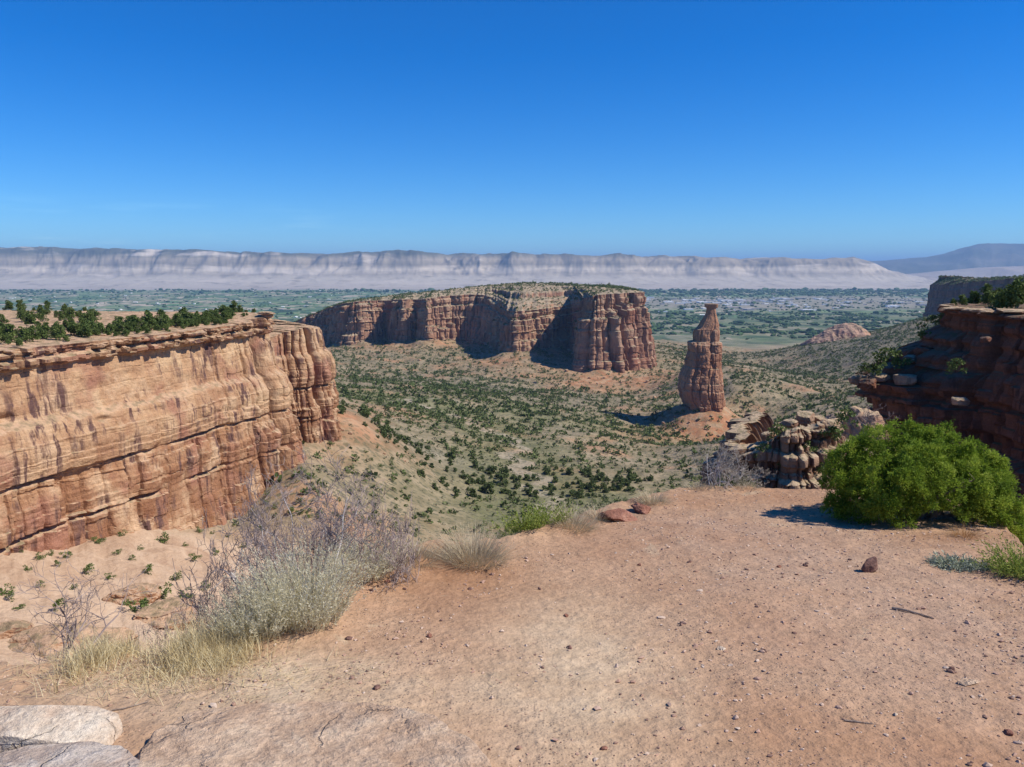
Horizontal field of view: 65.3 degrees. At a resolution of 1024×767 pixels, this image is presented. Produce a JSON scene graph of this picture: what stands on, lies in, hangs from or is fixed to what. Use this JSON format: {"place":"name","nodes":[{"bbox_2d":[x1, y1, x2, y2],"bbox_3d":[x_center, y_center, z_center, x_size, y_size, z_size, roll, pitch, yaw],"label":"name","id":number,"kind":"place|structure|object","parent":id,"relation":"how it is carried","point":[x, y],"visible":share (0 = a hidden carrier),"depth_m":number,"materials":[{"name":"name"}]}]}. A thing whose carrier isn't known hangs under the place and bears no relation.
{"place":"outdoors","nodes":[
{"label":"outdoors","id":0,"kind":"place"},
{"bbox_2d":[0,310,342,555],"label":"cliff","id":1,"kind":"structure","parent":0,"point":[178,428],"depth_m":278.21,"materials":[{"name":"orange stone"}]},
{"bbox_2d":[0,333,15,343],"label":"juniper tree","id":2,"kind":"object","parent":1,"relation":"on","point":[8,338],"visible":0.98,"depth_m":234.96,"materials":[{"name":"green plant"}]},
{"bbox_2d":[1,323,15,336],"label":"juniper tree","id":3,"kind":"object","parent":1,"relation":"on","point":[10,328],"visible":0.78,"depth_m":245.95,"materials":[{"name":"green plant"}]},
{"bbox_2d":[14,326,31,342],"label":"juniper tree","id":4,"kind":"object","parent":1,"relation":"on","point":[23,334],"visible":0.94,"depth_m":239.16,"materials":[{"name":"green plant"}]},
{"bbox_2d":[24,314,35,324],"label":"juniper tree","id":5,"kind":"object","parent":1,"relation":"on","point":[30,319],"visible":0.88,"depth_m":300.65,"materials":[{"name":"green plant"}]},
{"bbox_2d":[28,325,41,341],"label":"juniper tree","id":6,"kind":"object","parent":1,"relation":"on","point":[35,335],"visible":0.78,"depth_m":243.63,"materials":[{"name":"green plant"}]},
{"bbox_2d":[35,307,48,321],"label":"juniper tree","id":7,"kind":"object","parent":1,"relation":"on","point":[40,315],"visible":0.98,"depth_m":318.89,"materials":[{"name":"green plant"}]},
{"bbox_2d":[51,324,70,339],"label":"juniper tree","id":8,"kind":"object","parent":1,"relation":"on","point":[57,332],"visible":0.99,"depth_m":250.66,"materials":[{"name":"green plant"}]},
{"bbox_2d":[64,309,74,318],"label":"juniper tree","id":9,"kind":"object","parent":1,"relation":"on","point":[71,313],"visible":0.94,"depth_m":330.45,"materials":[{"name":"green plant"}]},
{"bbox_2d":[65,321,81,335],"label":"juniper tree","id":10,"kind":"object","parent":1,"relation":"on","point":[76,328],"visible":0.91,"depth_m":264.60,"materials":[{"name":"green plant"}]},
{"bbox_2d":[77,323,92,337],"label":"juniper tree","id":11,"kind":"object","parent":1,"relation":"on","point":[86,329],"visible":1,"depth_m":260.10,"materials":[{"name":"green plant"}]},
{"bbox_2d":[92,322,105,332],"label":"juniper tree","id":12,"kind":"object","parent":1,"relation":"on","point":[100,327],"visible":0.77,"depth_m":272.40,"materials":[{"name":"green plant"}]},
{"bbox_2d":[126,315,143,331],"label":"juniper tree","id":13,"kind":"object","parent":1,"relation":"on","point":[135,323],"visible":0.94,"depth_m":285.90,"materials":[{"name":"green plant"}]},
{"bbox_2d":[142,313,156,329],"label":"juniper tree","id":14,"kind":"object","parent":1,"relation":"on","point":[149,320],"visible":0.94,"depth_m":291.41,"materials":[{"name":"green plant"}]},
{"bbox_2d":[159,318,168,328],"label":"juniper tree","id":15,"kind":"object","parent":1,"relation":"on","point":[163,323],"visible":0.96,"depth_m":295.34,"materials":[{"name":"green plant"}]},
{"bbox_2d":[0,246,934,287],"bbox_3d":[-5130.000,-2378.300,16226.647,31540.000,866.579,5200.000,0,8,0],"label":"escarpment hills","id":16,"kind":"structure","parent":0,"point":[40,267],"depth_m":15766.50,"materials":[{"name":"grey stone"}]},
{"bbox_2d":[0,288,938,664],"bbox_3d":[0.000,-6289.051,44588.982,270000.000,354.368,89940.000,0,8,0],"label":"canyon terrain","id":17,"kind":"structure","parent":0,"point":[154,552],"depth_m":657.01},
{"bbox_2d":[0,620,33,638],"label":"boulder","id":18,"kind":"object","parent":17,"relation":"on","point":[10,629],"visible":0.77,"depth_m":159.85,"materials":[{"name":"beige stone"}]},
{"bbox_2d":[6,621,138,659],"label":"boulder","id":19,"kind":"object","parent":17,"relation":"on","point":[36,634],"visible":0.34,"depth_m":156.94,"materials":[{"name":"beige stone"}]},
{"bbox_2d":[101,582,162,605],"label":"boulder","id":20,"kind":"object","parent":17,"relation":"on","point":[119,597],"visible":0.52,"depth_m":192.84,"materials":[{"name":"beige stone"}]},
{"bbox_2d":[122,597,148,611],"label":"bush","id":21,"kind":"object","parent":17,"relation":"on","point":[143,602],"visible":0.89,"depth_m":186.07,"materials":[{"name":"green plant"}]},
{"bbox_2d":[159,581,171,598],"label":"bush","id":22,"kind":"object","parent":17,"relation":"on","point":[164,593],"visible":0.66,"depth_m":199.40,"materials":[{"name":"green plant"}]},
{"bbox_2d":[133,597,204,630],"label":"boulder","id":23,"kind":"object","parent":17,"relation":"on","point":[151,613],"visible":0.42,"depth_m":182.27,"materials":[{"name":"beige stone"}]},
{"bbox_2d":[0,287,928,338],"bbox_3d":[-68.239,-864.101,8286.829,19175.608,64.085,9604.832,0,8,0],"label":"valley woods","id":24,"kind":"object","parent":17,"relation":"on","point":[659,326],"visible":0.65,"depth_m":7362.18,"materials":[{"name":"green plant"}]},
{"bbox_2d":[296,283,656,372],"bbox_3d":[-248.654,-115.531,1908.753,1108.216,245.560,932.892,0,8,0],"label":"mesa","id":25,"kind":"structure","parent":17,"relation":"on","point":[600,341],"depth_m":1682.03,"materials":[{"name":"stone"}]},
{"bbox_2d":[294,281,651,364],"bbox_3d":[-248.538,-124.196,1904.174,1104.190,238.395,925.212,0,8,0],"label":"mesa scrub","id":26,"kind":"object","parent":25,"relation":"on","point":[588,285],"visible":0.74,"depth_m":1837.81,"materials":[{"name":"green plant"}]},
{"bbox_2d":[485,481,495,494],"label":"juniper bush","id":27,"kind":"object","parent":17,"relation":"on","point":[490,485],"visible":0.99,"depth_m":473.82,"materials":[{"name":"green plant"}]},
{"bbox_2d":[232,314,939,547],"bbox_3d":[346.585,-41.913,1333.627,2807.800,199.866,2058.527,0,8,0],"label":"canyon scrub","id":28,"kind":"object","parent":17,"relation":"on","point":[444,385],"visible":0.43,"depth_m":938.22,"materials":[{"name":"green plant"}]},
{"bbox_2d":[677,303,725,411],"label":"rock spire","id":29,"kind":"object","parent":17,"relation":"on","point":[700,384],"visible":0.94,"depth_m":949.01,"materials":[{"name":"stone"}]},
{"bbox_2d":[700,411,872,489],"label":"rock outcrop","id":30,"kind":"object","parent":17,"relation":"on","point":[799,463],"visible":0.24,"depth_m":67.56,"materials":[{"name":"stone"}]},
{"bbox_2d":[754,442,772,457],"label":"bush","id":31,"kind":"object","parent":30,"relation":"on","point":[760,447],"visible":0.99,"depth_m":66.92,"materials":[{"name":"green plant"}]},
{"bbox_2d":[761,431,775,439],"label":"boulder","id":32,"kind":"object","parent":30,"relation":"on","point":[764,435],"visible":0.59,"depth_m":69.39,"materials":[{"name":"stone"}]},
{"bbox_2d":[766,423,786,441],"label":"bush","id":33,"kind":"object","parent":30,"relation":"on","point":[774,431],"visible":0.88,"depth_m":66.75,"materials":[{"name":"green plant"}]},
{"bbox_2d":[779,419,797,427],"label":"boulder","id":34,"kind":"object","parent":30,"relation":"on","point":[790,423],"visible":0.89,"depth_m":70.57,"materials":[{"name":"stone"}]},
{"bbox_2d":[796,410,814,426],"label":"boulder","id":35,"kind":"object","parent":30,"relation":"on","point":[805,418],"visible":0.85,"depth_m":71.32,"materials":[{"name":"stone"}]},
{"bbox_2d":[820,419,844,433],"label":"boulder","id":36,"kind":"object","parent":30,"relation":"on","point":[828,422],"visible":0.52,"depth_m":68.08,"materials":[{"name":"stone"}]},
{"bbox_2d":[818,424,848,440],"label":"bush","id":37,"kind":"object","parent":30,"relation":"on","point":[833,430],"visible":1,"depth_m":66.80,"materials":[{"name":"green plant"}]},
{"bbox_2d":[833,408,858,427],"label":"bush","id":38,"kind":"object","parent":30,"relation":"on","point":[843,416],"visible":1,"depth_m":66.60,"materials":[{"name":"green plant"}]},
{"bbox_2d":[825,410,847,423],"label":"boulder","id":39,"kind":"object","parent":17,"relation":"on","point":[830,416],"visible":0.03,"depth_m":102.50,"materials":[{"name":"stone"}]},
{"bbox_2d":[841,406,894,452],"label":"boulder","id":40,"kind":"object","parent":17,"relation":"on","point":[854,431],"visible":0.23,"depth_m":95.68,"materials":[{"name":"stone"}]},
{"bbox_2d":[850,399,897,425],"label":"bare shrub","id":41,"kind":"object","parent":17,"relation":"on","point":[870,420],"visible":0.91,"depth_m":91.23,"materials":[{"name":"plant"}]},
{"bbox_2d":[0,485,1023,766],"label":"overlook ground","id":42,"kind":"structure","parent":0,"point":[594,605],"depth_m":4.45,"materials":[{"name":"beige soil"}]},
{"bbox_2d":[0,705,122,752],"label":"rock slab","id":43,"kind":"object","parent":42,"relation":"on","point":[23,725],"visible":0.66,"depth_m":3.41,"materials":[{"name":"stone"}]},
{"bbox_2d":[0,741,139,766],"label":"rock slab","id":44,"kind":"object","parent":42,"relation":"on","point":[84,754],"visible":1,"depth_m":3.19,"materials":[{"name":"grey stone"}]},
{"bbox_2d":[4,548,158,663],"bbox_3d":[-2.467,1.357,4.603,0.931,0.875,0.609,-7,11,-41],"label":"bare shrub","id":45,"kind":"object","parent":42,"relation":"on","point":[66,627],"visible":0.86,"depth_m":4.51,"materials":[{"name":"grey plant"}]},
{"bbox_2d":[0,593,296,710],"bbox_3d":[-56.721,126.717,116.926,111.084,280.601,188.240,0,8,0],"label":"dry grass","id":46,"kind":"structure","parent":42,"relation":"on","point":[195,643],"depth_m":4.32,"materials":[{"name":"plant"}]},
{"bbox_2d":[130,560,251,653],"bbox_3d":[-1.979,1.759,5.302,0.790,1.255,0.978,0,8,0],"label":"bare shrub","id":47,"kind":"object","parent":42,"relation":"on","point":[183,615],"visible":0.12,"depth_m":5.14,"materials":[{"name":"grey plant"}]},
{"bbox_2d":[172,528,313,633],"bbox_3d":[-1.765,1.635,5.638,1.015,1.456,1.193,0,8,0],"label":"bare shrub","id":48,"kind":"object","parent":42,"relation":"on","point":[206,599],"visible":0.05,"depth_m":5.13,"materials":[{"name":"grey plant"}]},
{"bbox_2d":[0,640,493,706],"bbox_3d":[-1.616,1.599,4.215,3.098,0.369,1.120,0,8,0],"label":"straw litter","id":49,"kind":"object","parent":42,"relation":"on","point":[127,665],"visible":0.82,"depth_m":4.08,"materials":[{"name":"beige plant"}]},
{"bbox_2d":[198,568,315,640],"bbox_3d":[-1.474,1.317,4.634,0.676,0.380,0.716,0,8,0],"label":"sagebrush","id":50,"kind":"object","parent":42,"relation":"on","point":[255,621],"visible":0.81,"depth_m":4.58,"materials":[{"name":"green plant"}]},
{"bbox_2d":[182,437,420,625],"bbox_3d":[-1.440,1.472,6.117,1.572,2.266,1.490,0,8,0],"label":"bare shrub","id":51,"kind":"object","parent":42,"relation":"on","point":[260,521],"visible":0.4,"depth_m":5.73,"materials":[{"name":"grey plant"}]},
{"bbox_2d":[224,534,381,633],"bbox_3d":[-1.250,1.216,4.820,0.977,0.503,0.979,0,8,0],"label":"sagebrush","id":52,"kind":"object","parent":42,"relation":"on","point":[323,609],"visible":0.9,"depth_m":4.77,"materials":[{"name":"green plant"}]},
{"bbox_2d":[137,701,491,766],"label":"rock slab","id":53,"kind":"object","parent":42,"relation":"on","point":[326,734],"visible":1,"depth_m":3.34,"materials":[{"name":"beige stone"}]},
{"bbox_2d":[307,480,414,576],"bbox_3d":[-1.179,1.424,6.723,0.784,1.477,1.500,0,8,0],"label":"bare shrub","id":54,"kind":"object","parent":42,"relation":"on","point":[391,519],"visible":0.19,"depth_m":6.55,"materials":[{"name":"grey plant"}]},
{"bbox_2d":[315,523,410,582],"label":"sagebrush","id":55,"kind":"object","parent":42,"relation":"on","point":[380,568],"visible":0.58,"depth_m":5.61,"materials":[{"name":"grey plant"}]},
{"bbox_2d":[360,546,419,577],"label":"bunchgrass","id":56,"kind":"object","parent":42,"relation":"on","point":[391,562],"visible":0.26,"depth_m":5.87,"materials":[{"name":"plant"}]},
{"bbox_2d":[382,531,450,568],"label":"bunchgrass","id":57,"kind":"object","parent":42,"relation":"on","point":[426,552],"visible":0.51,"depth_m":6.17,"materials":[{"name":"beige plant"}]},
{"bbox_2d":[415,516,529,570],"bbox_3d":[-0.323,1.237,6.258,1.019,0.372,1.010,0,8,0],"label":"bunchgrass","id":58,"kind":"object","parent":42,"relation":"on","point":[475,548],"visible":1,"depth_m":6.28,"materials":[{"name":"beige plant"}]},
{"bbox_2d":[0,486,1023,766],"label":"pebbles","id":59,"kind":"object","parent":42,"relation":"on","point":[986,764],"visible":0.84,"depth_m":4.56,"materials":[{"name":"brown gravel"}]},
{"bbox_2d":[482,496,563,537],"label":"green bush","id":60,"kind":"object","parent":42,"relation":"on","point":[530,524],"visible":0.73,"depth_m":7.14,"materials":[{"name":"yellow plant"}]},
{"bbox_2d":[526,499,582,528],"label":"green bush","id":61,"kind":"object","parent":42,"relation":"on","point":[559,517],"visible":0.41,"depth_m":7.46,"materials":[{"name":"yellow plant"}]},
{"bbox_2d":[544,501,605,534],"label":"bunchgrass","id":62,"kind":"object","parent":42,"relation":"on","point":[578,523],"visible":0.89,"depth_m":7.45,"materials":[{"name":"beige plant"}]},
{"bbox_2d":[577,500,616,521],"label":"bunchgrass","id":63,"kind":"object","parent":42,"relation":"on","point":[597,513],"visible":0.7,"depth_m":7.93,"materials":[{"name":"plant"}]},
{"bbox_2d":[597,508,636,521],"bbox_3d":[1.049,1.320,7.907,0.433,0.187,0.289,3,13,-18],"label":"rock","id":64,"kind":"object","parent":42,"relation":"on","point":[620,515],"visible":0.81,"depth_m":7.81,"materials":[{"name":"stone"}]},
{"bbox_2d":[631,503,650,513],"bbox_3d":[1.345,1.298,8.266,0.209,0.130,0.264,2,12,-26],"label":"rock","id":65,"kind":"object","parent":42,"relation":"on","point":[640,508],"visible":0.94,"depth_m":8.19,"materials":[{"name":"stone"}]},
{"bbox_2d":[629,486,675,504],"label":"bunchgrass","id":66,"kind":"object","parent":42,"relation":"on","point":[652,499],"visible":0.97,"depth_m":8.69,"materials":[{"name":"plant"}]},
{"bbox_2d":[682,478,716,491],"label":"bunchgrass","id":67,"kind":"object","parent":42,"relation":"on","point":[697,485],"visible":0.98,"depth_m":9.64,"materials":[{"name":"plant"}]},
{"bbox_2d":[674,434,759,492],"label":"bare shrub","id":68,"kind":"object","parent":42,"relation":"on","point":[720,468],"visible":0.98,"depth_m":9.70,"materials":[{"name":"grey plant"}]},
{"bbox_2d":[711,474,759,486],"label":"green bush","id":69,"kind":"object","parent":42,"relation":"on","point":[750,482],"visible":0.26,"depth_m":9.87,"materials":[{"name":"green plant"}]},
{"bbox_2d":[723,451,776,487],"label":"bare shrub","id":70,"kind":"object","parent":42,"relation":"on","point":[741,478],"visible":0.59,"depth_m":9.91,"materials":[{"name":"plant"}]},
{"bbox_2d":[861,556,877,572],"bbox_3d":[2.720,1.389,6.088,0.135,0.146,0.103,0,8,1],"label":"rock","id":71,"kind":"object","parent":42,"relation":"on","point":[869,565],"visible":0.94,"depth_m":6.05,"materials":[{"name":"stone"}]},
{"bbox_2d":[892,607,933,618],"bbox_3d":[2.560,1.469,5.108,0.017,0.032,0.261,-7,11,-40],"label":"stick","id":72,"kind":"object","parent":42,"relation":"on","point":[901,609],"visible":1,"depth_m":5.11,"materials":[{"name":"wood"}]},
{"bbox_2d":[817,414,1023,543],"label":"juniper shrub","id":73,"kind":"object","parent":42,"relation":"on","point":[974,483],"visible":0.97,"depth_m":7.65,"materials":[{"name":"green plant"}]},
{"bbox_2d":[925,549,986,572],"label":"silver plant","id":74,"kind":"object","parent":42,"relation":"on","point":[943,562],"visible":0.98,"depth_m":6.20,"materials":[{"name":"green plant"}]},
{"bbox_2d":[946,521,985,538],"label":"bunchgrass","id":75,"kind":"object","parent":42,"relation":"on","point":[959,534],"visible":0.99,"depth_m":7.18,"materials":[{"name":"beige plant"}]},
{"bbox_2d":[958,678,980,685],"bbox_3d":[2.311,1.510,4.047,0.134,0.023,0.070,-5,10,-30],"label":"rock","id":76,"kind":"object","parent":42,"relation":"on","point":[965,682],"visible":1,"depth_m":4.03,"materials":[{"name":"beige stone"}]},
{"bbox_2d":[963,556,995,571],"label":"silver plant","id":77,"kind":"object","parent":42,"relation":"on","point":[984,563],"visible":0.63,"depth_m":6.19,"materials":[{"name":"green plant"}]},
{"bbox_2d":[960,532,1023,579],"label":"green bush","id":78,"kind":"object","parent":42,"relation":"on","point":[1015,565],"visible":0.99,"depth_m":6.02,"materials":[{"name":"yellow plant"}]},
{"bbox_2d":[0,0,1023,260],"label":"sky","id":79,"kind":"structure","parent":0,"point":[869,130],"materials":[{"name":"blue"}]},
{"bbox_2d":[799,323,870,345],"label":"dome hill","id":80,"kind":"structure","parent":0,"point":[842,331],"depth_m":2081.83,"materials":[{"name":"stone"}]},
{"bbox_2d":[854,302,1023,545],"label":"cliff","id":81,"kind":"structure","parent":0,"point":[989,384],"depth_m":112.93,"materials":[{"name":"red stone"}]},
{"bbox_2d":[848,375,867,383],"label":"boulder","id":82,"kind":"object","parent":81,"relation":"on","point":[853,379],"visible":0.69,"depth_m":121.17,"materials":[{"name":"stone"}]},
{"bbox_2d":[856,362,872,375],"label":"bush","id":83,"kind":"object","parent":81,"relation":"on","point":[864,366],"visible":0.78,"depth_m":120.92,"materials":[{"name":"green plant"}]},
{"bbox_2d":[857,378,876,389],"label":"boulder","id":84,"kind":"object","parent":81,"relation":"on","point":[867,383],"visible":1,"depth_m":118.08,"materials":[{"name":"red stone"}]},
{"bbox_2d":[862,362,887,375],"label":"bush","id":85,"kind":"object","parent":81,"relation":"on","point":[872,367],"visible":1,"depth_m":119.04,"materials":[{"name":"green plant"}]},
{"bbox_2d":[868,373,890,381],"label":"boulder","id":86,"kind":"object","parent":81,"relation":"on","point":[883,377],"visible":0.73,"depth_m":120.22,"materials":[{"name":"stone"}]},
{"bbox_2d":[872,347,900,369],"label":"bush","id":87,"kind":"object","parent":81,"relation":"on","point":[887,357],"visible":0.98,"depth_m":119.71,"materials":[{"name":"green plant"}]},
{"bbox_2d":[882,365,906,374],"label":"boulder","id":88,"kind":"object","parent":81,"relation":"on","point":[890,370],"visible":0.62,"depth_m":120.95,"materials":[{"name":"red stone"}]},
{"bbox_2d":[889,347,914,366],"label":"bush","id":89,"kind":"object","parent":81,"relation":"on","point":[908,361],"visible":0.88,"depth_m":120.33,"materials":[{"name":"green plant"}]},
{"bbox_2d":[893,374,916,385],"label":"boulder","id":90,"kind":"object","parent":81,"relation":"on","point":[905,379],"visible":1,"depth_m":117.14,"materials":[{"name":"stone"}]},
{"bbox_2d":[913,347,932,354],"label":"boulder","id":91,"kind":"object","parent":81,"relation":"on","point":[918,350],"visible":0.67,"depth_m":121.16,"materials":[{"name":"red stone"}]},
{"bbox_2d":[916,322,931,339],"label":"bush","id":92,"kind":"object","parent":81,"relation":"on","point":[921,333],"visible":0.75,"depth_m":122.94,"materials":[{"name":"green plant"}]},
{"bbox_2d":[922,313,943,325],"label":"bush","id":93,"kind":"object","parent":81,"relation":"on","point":[933,317],"visible":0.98,"depth_m":124.04,"materials":[{"name":"green plant"}]},
{"bbox_2d":[945,357,967,373],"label":"bush","id":94,"kind":"object","parent":81,"relation":"on","point":[955,363],"visible":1,"depth_m":104.77,"materials":[{"name":"green plant"}]},
{"bbox_2d":[951,397,969,405],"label":"boulder","id":95,"kind":"object","parent":81,"relation":"on","point":[961,401],"visible":1,"depth_m":100.50,"materials":[{"name":"stone"}]},
{"bbox_2d":[957,294,967,305],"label":"juniper tree","id":96,"kind":"object","parent":81,"relation":"on","point":[962,300],"visible":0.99,"depth_m":126.02,"materials":[{"name":"green plant"}]},
{"bbox_2d":[967,291,982,303],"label":"juniper tree","id":97,"kind":"object","parent":81,"relation":"on","point":[974,297],"visible":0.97,"depth_m":133.60,"materials":[{"name":"green plant"}]},
{"bbox_2d":[979,283,994,303],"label":"juniper tree","id":98,"kind":"object","parent":81,"relation":"on","point":[987,287],"visible":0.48,"depth_m":131.79,"materials":[{"name":"green plant"}]},
{"bbox_2d":[981,290,994,304],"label":"juniper tree","id":99,"kind":"object","parent":81,"relation":"on","point":[987,299],"visible":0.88,"depth_m":125.66,"materials":[{"name":"green plant"}]},
{"bbox_2d":[985,285,1017,308],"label":"juniper tree","id":100,"kind":"object","parent":81,"relation":"on","point":[998,296],"visible":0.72,"depth_m":116.51,"materials":[{"name":"green plant"}]},
{"bbox_2d":[1001,309,1023,313],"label":"caprock","id":101,"kind":"structure","parent":81,"relation":"on","point":[1017,311],"depth_m":109.17,"materials":[{"name":"stone"}]},
{"bbox_2d":[1004,276,1023,307],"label":"juniper tree","id":102,"kind":"object","parent":81,"relation":"on","point":[1015,292],"visible":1,"depth_m":113.41,"materials":[{"name":"green plant"}]},
{"bbox_2d":[870,243,1023,273],"bbox_3d":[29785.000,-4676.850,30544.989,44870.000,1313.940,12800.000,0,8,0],"label":"flat mountain","id":103,"kind":"structure","parent":0,"point":[990,255],"depth_m":26624.69,"materials":[{"name":"blue stone"}]},
{"bbox_2d":[907,266,1023,280],"bbox_3d":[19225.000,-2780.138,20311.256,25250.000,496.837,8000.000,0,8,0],"label":"foothill","id":104,"kind":"structure","parent":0,"point":[1010,271],"depth_m":18542.51,"materials":[{"name":"stone"}]},
{"bbox_2d":[923,276,1023,316],"bbox_3d":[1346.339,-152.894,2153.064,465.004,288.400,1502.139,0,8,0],"label":"cliff","id":105,"kind":"structure","parent":0,"point":[943,293],"depth_m":2283.09,"materials":[{"name":"stone"}]},
{"bbox_2d":[932,274,1023,284],"bbox_3d":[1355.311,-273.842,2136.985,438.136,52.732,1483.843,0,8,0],"label":"cliff scrub","id":106,"kind":"object","parent":105,"relation":"on","point":[971,280],"visible":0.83,"depth_m":2245.77,"materials":[{"name":"green plant"}]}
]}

